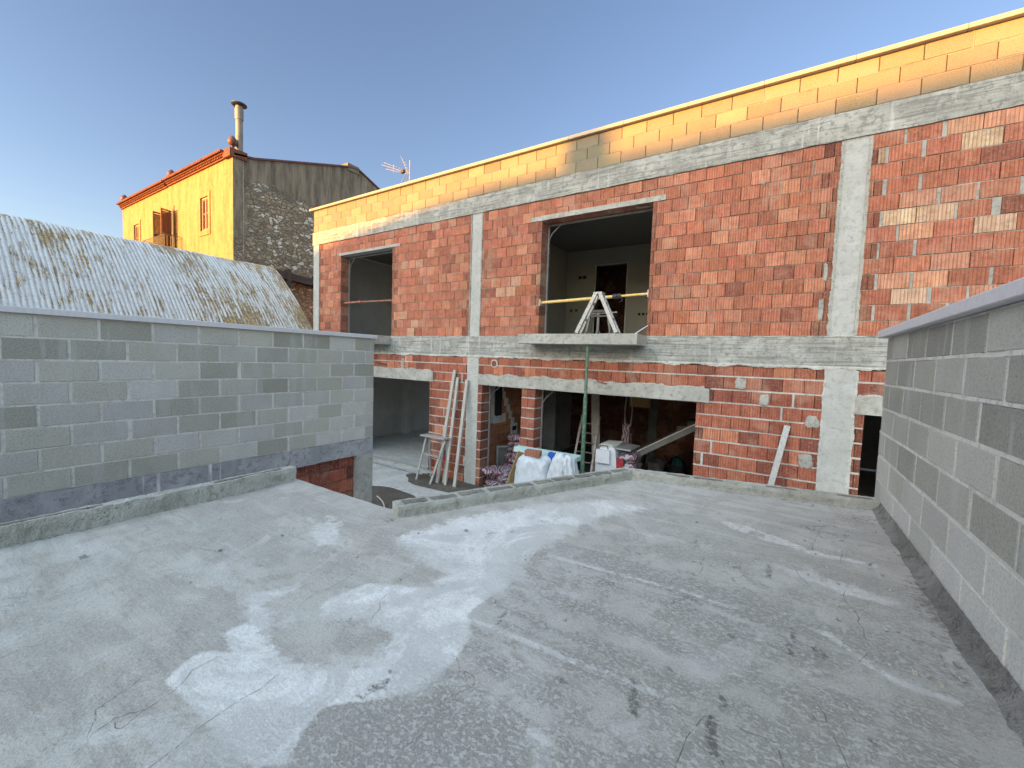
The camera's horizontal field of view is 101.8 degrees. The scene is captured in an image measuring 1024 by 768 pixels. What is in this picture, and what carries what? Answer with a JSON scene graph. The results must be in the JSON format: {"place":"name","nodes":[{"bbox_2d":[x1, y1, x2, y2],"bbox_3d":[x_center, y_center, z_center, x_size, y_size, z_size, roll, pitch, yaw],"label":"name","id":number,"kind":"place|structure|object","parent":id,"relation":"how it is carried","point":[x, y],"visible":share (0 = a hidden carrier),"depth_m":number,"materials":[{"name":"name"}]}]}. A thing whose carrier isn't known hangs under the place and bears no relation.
{"place":"outdoors","nodes":[
{"label":"outdoors","id":0,"kind":"place"},
{"bbox_2d":[0,305,377,522],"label":"block wall","id":1,"kind":"structure","parent":0,"point":[96,408],"depth_m":4.43,"materials":[{"name":"grey concrete"}]},
{"bbox_2d":[0,465,1023,767],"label":"roof terrace","id":2,"kind":"structure","parent":0,"point":[258,641],"depth_m":1.74,"materials":[{"name":"grey concrete"}]},
{"bbox_2d":[78,494,965,763],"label":"mortar crumbs","id":3,"kind":"object","parent":2,"relation":"on","point":[884,629],"visible":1,"depth_m":1.91,"materials":[{"name":"grey concrete"}]},
{"bbox_2d":[0,0,1023,237],"label":"sky","id":4,"kind":"structure","parent":0,"point":[100,99],"materials":[{"name":"blue"}]},
{"bbox_2d":[372,428,875,509],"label":"yard pavement","id":5,"kind":"structure","parent":0,"point":[404,447],"depth_m":10.75,"materials":[{"name":"concrete"}]},
{"bbox_2d":[372,486,414,508],"bbox_3d":[-2.524,2.161,8.075,1.603,0.033,0.959,4,4,33],"label":"sand patch","id":6,"kind":"object","parent":5,"relation":"on","point":[387,495],"visible":0.59,"depth_m":8.06,"materials":[{"name":"grey sand"}]},
{"bbox_2d":[373,461,422,474],"bbox_3d":[-3.290,1.984,10.381,2.951,0.040,0.050,4,4,34],"label":"pipe","id":7,"kind":"object","parent":5,"relation":"on","point":[397,468],"visible":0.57,"depth_m":9.99,"materials":[{"name":"metal"}]},
{"bbox_2d":[406,473,484,492],"bbox_3d":[-1.355,2.142,8.983,2.550,0.045,0.984,4,4,33],"label":"sand patch","id":8,"kind":"object","parent":5,"relation":"on","point":[423,480],"visible":0.61,"depth_m":8.87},
{"bbox_2d":[415,434,449,483],"bbox_3d":[-1.722,1.639,9.054,0.794,1.032,0.405,5,4,39],"label":"sawhorse","id":9,"kind":"object","parent":8,"relation":"on","point":[430,471],"visible":0.84,"depth_m":9.02,"materials":[{"name":"wood"}]},
{"bbox_2d":[435,370,456,482],"bbox_3d":[-1.427,0.925,8.998,0.444,2.458,0.082,-1,5,-42],"label":"leaning plank","id":10,"kind":"object","parent":8,"relation":"on","point":[446,420],"visible":0.76,"depth_m":8.99,"materials":[{"name":"wood"}]},
{"bbox_2d":[442,433,449,482],"bbox_3d":[-1.377,1.380,9.034,0.050,1.545,0.329,4,4,33],"label":"leaning plank","id":11,"kind":"object","parent":8,"relation":"on","point":[444,468],"visible":0.22,"depth_m":8.97,"materials":[{"name":"grey wood"}]},
{"bbox_2d":[444,377,459,484],"bbox_3d":[-1.295,1.010,8.916,0.068,2.306,0.417,4,4,26],"label":"leaning plank","id":12,"kind":"object","parent":8,"relation":"on","point":[451,431],"visible":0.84,"depth_m":8.90,"materials":[{"name":"wood"}]},
{"bbox_2d":[453,380,468,486],"bbox_3d":[-1.082,1.044,8.793,0.077,2.266,0.400,4,4,29],"label":"leaning plank","id":13,"kind":"object","parent":8,"relation":"on","point":[460,434],"visible":0.88,"depth_m":8.77,"materials":[{"name":"wood"}]},
{"bbox_2d":[484,477,500,486],"bbox_3d":[-0.370,2.117,8.939,0.380,0.175,0.580,-3,2,-25],"label":"cement sack","id":14,"kind":"object","parent":5,"relation":"on","point":[491,482],"visible":0.59,"depth_m":8.78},
{"bbox_2d":[506,451,524,483],"bbox_3d":[0.015,1.776,7.519,0.679,1.156,0.096,0,4,-28],"label":"plywood sheet","id":15,"kind":"object","parent":5,"relation":"on","point":[511,477],"visible":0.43,"depth_m":7.47,"materials":[{"name":"brown wood"}]},
{"bbox_2d":[514,454,551,482],"bbox_3d":[0.385,1.773,7.254,0.826,1.113,0.731,4,4,33],"label":"bag","id":16,"kind":"object","parent":5,"relation":"on","point":[528,468],"visible":0.35,"depth_m":7.02,"materials":[{"name":"white plastic"}]},
{"bbox_2d":[525,449,541,456],"bbox_3d":[0.366,1.192,7.182,0.270,0.100,0.130,3,4,21],"label":"hollow brick","id":17,"kind":"object","parent":16,"relation":"on","point":[533,453],"visible":1,"depth_m":7.13,"materials":[{"name":"brick"}]},
{"bbox_2d":[548,452,555,459],"bbox_3d":[0.699,1.360,7.239,0.263,0.362,0.241,4,4,33],"label":"plastic bag","id":18,"kind":"object","parent":16,"relation":"on","point":[551,455],"visible":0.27,"depth_m":7.18,"materials":[{"name":"blue plastic"}]},
{"bbox_2d":[547,453,578,477],"bbox_3d":[0.836,1.751,6.924,0.798,1.228,0.702,4,4,33],"label":"bag","id":19,"kind":"object","parent":5,"relation":"on","point":[562,464],"visible":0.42,"depth_m":6.77,"materials":[{"name":"white plastic"}]},
{"bbox_2d":[580,344,590,472],"bbox_3d":[1.239,0.858,6.989,0.215,3.030,0.140,4,4,33],"label":"steel prop","id":20,"kind":"object","parent":5,"relation":"on","point":[583,440],"visible":0.64,"depth_m":6.96,"materials":[{"name":"green paint"}]},
{"bbox_2d":[574,414,600,472],"bbox_3d":[1.745,1.493,9.876,0.530,1.459,0.524,4,4,33],"label":"step ladder","id":21,"kind":"object","parent":5,"relation":"on","point":[594,443],"visible":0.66,"depth_m":9.85,"materials":[{"name":"metal"}]},
{"bbox_2d":[593,440,642,471],"bbox_3d":[2.084,1.764,8.158,0.792,1.232,0.680,4,4,33],"label":"covered stack","id":22,"kind":"object","parent":5,"relation":"on","point":[623,454],"visible":0.34,"depth_m":7.91,"materials":[{"name":"white plastic"}]},
{"bbox_2d":[595,445,610,463],"bbox_3d":[1.745,1.339,7.961,0.280,0.348,0.090,4,4,33],"label":"plastic jerrycan","id":23,"kind":"object","parent":22,"relation":"attached to","point":[603,456],"visible":1,"depth_m":7.92,"materials":[{"name":"white plastic"}]},
{"bbox_2d":[309,8,1023,494],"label":"brick building","id":24,"kind":"structure","parent":5,"relation":"on","point":[785,250],"depth_m":6.34,"materials":[{"name":"brick"}]},
{"bbox_2d":[343,300,391,303],"bbox_3d":[-3.708,-2.131,10.742,1.990,0.072,0.071,4,4,33],"label":"guard bar","id":25,"kind":"object","parent":24,"relation":"attached to","point":[361,301],"visible":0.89,"depth_m":10.81,"materials":[{"name":"red paint"}]},
{"bbox_2d":[348,251,392,332],"bbox_3d":[-3.618,-2.301,10.864,2.006,2.128,0.035,4,4,33],"label":"window frame","id":26,"kind":"structure","parent":24,"relation":"in","point":[354,258],"depth_m":11.34,"materials":[{"name":"metal"}]},
{"bbox_2d":[383,155,410,182],"bbox_3d":[-3.896,-5.930,13.879,0.970,3.086,0.440,2,3,1],"label":"television antenna","id":27,"kind":"object","parent":24,"relation":"on","point":[403,171],"visible":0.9,"depth_m":13.79,"materials":[{"name":"metal"}]},
{"bbox_2d":[496,445,511,465],"bbox_3d":[-0.104,1.776,9.528,0.560,0.760,0.040,1,4,-22],"label":"metal box","id":28,"kind":"object","parent":24,"relation":"on","point":[502,451],"visible":0.3,"depth_m":9.45,"materials":[{"name":"metal"}]},
{"bbox_2d":[487,386,522,477],"bbox_3d":[-0.098,1.131,8.775,0.976,2.178,0.035,4,4,33],"label":"window frame","id":29,"kind":"structure","parent":24,"relation":"in","point":[490,395],"depth_m":9.00,"materials":[{"name":"metal"}]},
{"bbox_2d":[539,290,648,305],"bbox_3d":[1.413,-1.520,7.429,2.036,0.186,0.140,4,4,33],"label":"telescopic prop","id":30,"kind":"object","parent":24,"relation":"attached to","point":[613,296],"visible":0.94,"depth_m":7.45,"materials":[{"name":"yellow paint"}]},
{"bbox_2d":[591,394,599,471],"bbox_3d":[1.992,1.099,9.910,0.169,2.277,0.581,2,3,-5],"label":"leaning board","id":31,"kind":"object","parent":24,"relation":"on","point":[595,408],"visible":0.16,"depth_m":9.93,"materials":[{"name":"wood"}]},
{"bbox_2d":[573,292,621,333],"bbox_3d":[1.472,-1.190,7.095,0.808,0.731,0.216,4,4,33],"label":"step ladder","id":32,"kind":"object","parent":24,"relation":"on","point":[607,309],"visible":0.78,"depth_m":7.05,"materials":[{"name":"metal"}]},
{"bbox_2d":[544,208,652,333],"bbox_3d":[1.533,-1.932,7.571,2.036,2.148,0.035,4,4,33],"label":"window frame","id":33,"kind":"structure","parent":24,"relation":"in","point":[640,211],"depth_m":7.99,"materials":[{"name":"metal"}]},
{"bbox_2d":[584,310,616,333],"bbox_3d":[1.627,-1.134,7.863,0.678,0.528,0.174,4,4,33],"label":"trestle stand","id":34,"kind":"object","parent":24,"relation":"on","point":[597,312],"visible":0.62,"depth_m":7.87,"materials":[{"name":"wood"}]},
{"bbox_2d":[540,390,691,448],"bbox_3d":[1.781,1.269,7.573,2.886,2.178,0.035,4,4,33],"label":"window frame","id":35,"kind":"structure","parent":24,"relation":"in","point":[543,399],"depth_m":8.27,"materials":[{"name":"metal"}]},
{"bbox_2d":[621,397,632,443],"bbox_3d":[2.746,0.666,9.857,0.267,2.271,0.262,4,4,33],"label":"wrapped bundle","id":36,"kind":"object","parent":24,"relation":"in","point":[626,437],"visible":0.57,"depth_m":9.81,"materials":[{"name":"red plastic"}]},
{"bbox_2d":[629,397,650,407],"bbox_3d":[3.056,0.307,9.931,0.480,0.500,0.055,4,4,33],"label":"formwork shutter","id":37,"kind":"object","parent":24,"relation":"attached to","point":[641,402],"visible":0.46,"depth_m":9.90,"materials":[{"name":"brown wood"}]},
{"bbox_2d":[647,453,665,471],"bbox_3d":[3.539,1.978,10.228,0.455,0.565,0.444,4,4,33],"label":"bucket","id":38,"kind":"object","parent":24,"relation":"on","point":[656,464],"visible":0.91,"depth_m":10.10,"materials":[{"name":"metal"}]},
{"bbox_2d":[667,456,686,474],"bbox_3d":[3.962,2.005,10.017,0.455,0.565,0.444,4,4,33],"label":"bucket","id":39,"kind":"object","parent":24,"relation":"on","point":[676,469],"visible":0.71,"depth_m":9.87,"materials":[{"name":"plastic"}]},
{"bbox_2d":[670,456,683,465],"bbox_3d":[3.967,1.858,10.009,0.346,0.259,0.312,4,4,33],"label":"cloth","id":40,"kind":"object","parent":39,"relation":"in","point":[676,460],"visible":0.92,"depth_m":9.93,"materials":[{"name":"teal fabric"}]},
{"bbox_2d":[768,425,790,484],"bbox_3d":[3.551,1.548,5.784,0.639,1.957,0.072,1,4,-21],"label":"straight edge","id":41,"kind":"object","parent":5,"relation":"on","point":[779,453],"visible":0.42,"depth_m":5.80,"materials":[{"name":"metal"}]},
{"bbox_2d":[874,277,1023,691],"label":"block wall","id":42,"kind":"structure","parent":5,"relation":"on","point":[949,490],"depth_m":1.98,"materials":[{"name":"grey concrete"}]},
{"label":"plywood sheet","id":43,"kind":"object","parent":5,"relation":"on","visible":0},
{"bbox_2d":[514,445,580,461],"bbox_3d":[0.621,1.260,7.533,1.320,0.100,0.220,4,4,33],"label":"foam board","id":44,"kind":"object","parent":43,"relation":"on","point":[520,448],"visible":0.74,"depth_m":7.58,"materials":[{"name":"teal plastic"}]},
{"bbox_2d":[860,468,876,472],"bbox_3d":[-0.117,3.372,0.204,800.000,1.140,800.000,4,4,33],"label":"ground","id":45,"kind":"structure","parent":0,"point":[868,470],"depth_m":11.82,"materials":[{"name":"grey concrete"}]},
{"bbox_2d":[0,213,312,329],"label":"shed","id":46,"kind":"structure","parent":45,"relation":"on","point":[48,265],"depth_m":10.25,"materials":[{"name":"metal"}]},
{"bbox_2d":[116,100,379,327],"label":"stone house","id":47,"kind":"structure","parent":45,"relation":"on","point":[233,203],"depth_m":17.98,"materials":[{"name":"yellow paint"}]},
{"bbox_2d":[133,219,140,241],"bbox_3d":[-19.633,-7.647,21.853,1.080,1.760,0.115,4,4,33],"label":"window","id":48,"kind":"structure","parent":47,"relation":"in","point":[136,228],"depth_m":21.84,"materials":[{"name":"yellow wood"}]},
{"bbox_2d":[152,205,174,247],"bbox_3d":[-16.104,-6.996,19.410,1.581,2.500,0.681,4,4,33],"label":"balcony door","id":49,"kind":"structure","parent":47,"relation":"in","point":[165,216],"depth_m":19.22,"materials":[{"name":"brown wood"}]},
{"bbox_2d":[198,190,210,236],"bbox_3d":[-12.935,-7.156,17.571,1.070,1.760,0.115,4,4,33],"label":"window","id":50,"kind":"structure","parent":47,"relation":"in","point":[206,230],"depth_m":17.59,"materials":[{"name":"yellow wood"}]},
{"bbox_2d":[277,269,313,287],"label":"timber beam","id":51,"kind":"structure","parent":47,"relation":"attached to","point":[288,277],"depth_m":18.05,"materials":[{"name":"brown wood"}]},
{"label":"cement sack","id":52,"kind":"object","parent":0,"visible":0},
{"bbox_2d":[504,456,515,462],"bbox_3d":[0.117,1.726,9.413,0.380,0.176,0.580,4,3,-44],"label":"cement sack","id":53,"kind":"object","parent":52,"relation":"on","point":[509,460],"visible":0.27,"depth_m":9.35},
{"bbox_2d":[505,452,516,458],"bbox_3d":[0.151,1.607,9.384,0.580,0.175,0.380,-3,-2,25],"label":"cement sack","id":54,"kind":"object","parent":53,"relation":"on","point":[510,456],"visible":0.37,"depth_m":9.28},
{"bbox_2d":[507,445,517,452],"bbox_3d":[0.196,1.479,9.402,0.580,0.176,0.380,2,5,40],"label":"cement sack","id":55,"kind":"object","parent":54,"relation":"on","point":[510,449],"visible":0.18,"depth_m":9.36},
{"bbox_2d":[507,441,519,446],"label":"cement sack","id":56,"kind":"object","parent":55,"relation":"on","point":[513,443],"visible":0.26,"depth_m":9.32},
{"bbox_2d":[507,434,519,441],"bbox_3d":[0.189,1.227,9.420,0.580,0.176,0.380,6,1,21],"label":"cement sack","id":57,"kind":"object","parent":56,"relation":"on","point":[513,437],"visible":0.41,"depth_m":9.31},
{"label":"cement sack","id":58,"kind":"object","parent":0,"visible":0},
{"bbox_2d":[497,475,507,483],"bbox_3d":[-0.113,2.006,8.769,0.380,0.175,0.580,6,-2,-12],"label":"cement sack","id":59,"kind":"object","parent":58,"relation":"on","point":[501,478],"visible":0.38,"depth_m":8.54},
{"bbox_2d":[482,465,503,475],"bbox_3d":[-0.356,1.858,8.920,0.580,0.175,0.380,3,8,-16],"label":"cement sack","id":60,"kind":"object","parent":59,"relation":"on","point":[494,470],"visible":0.79,"depth_m":8.78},
{"bbox_2d":[501,465,511,473],"bbox_3d":[-0.079,1.861,8.980,0.380,0.176,0.580,2,0,-23],"label":"cement sack","id":61,"kind":"object","parent":60,"relation":"on","point":[507,468],"visible":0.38,"depth_m":8.85,"materials":[{"name":"paper"}]}
]}

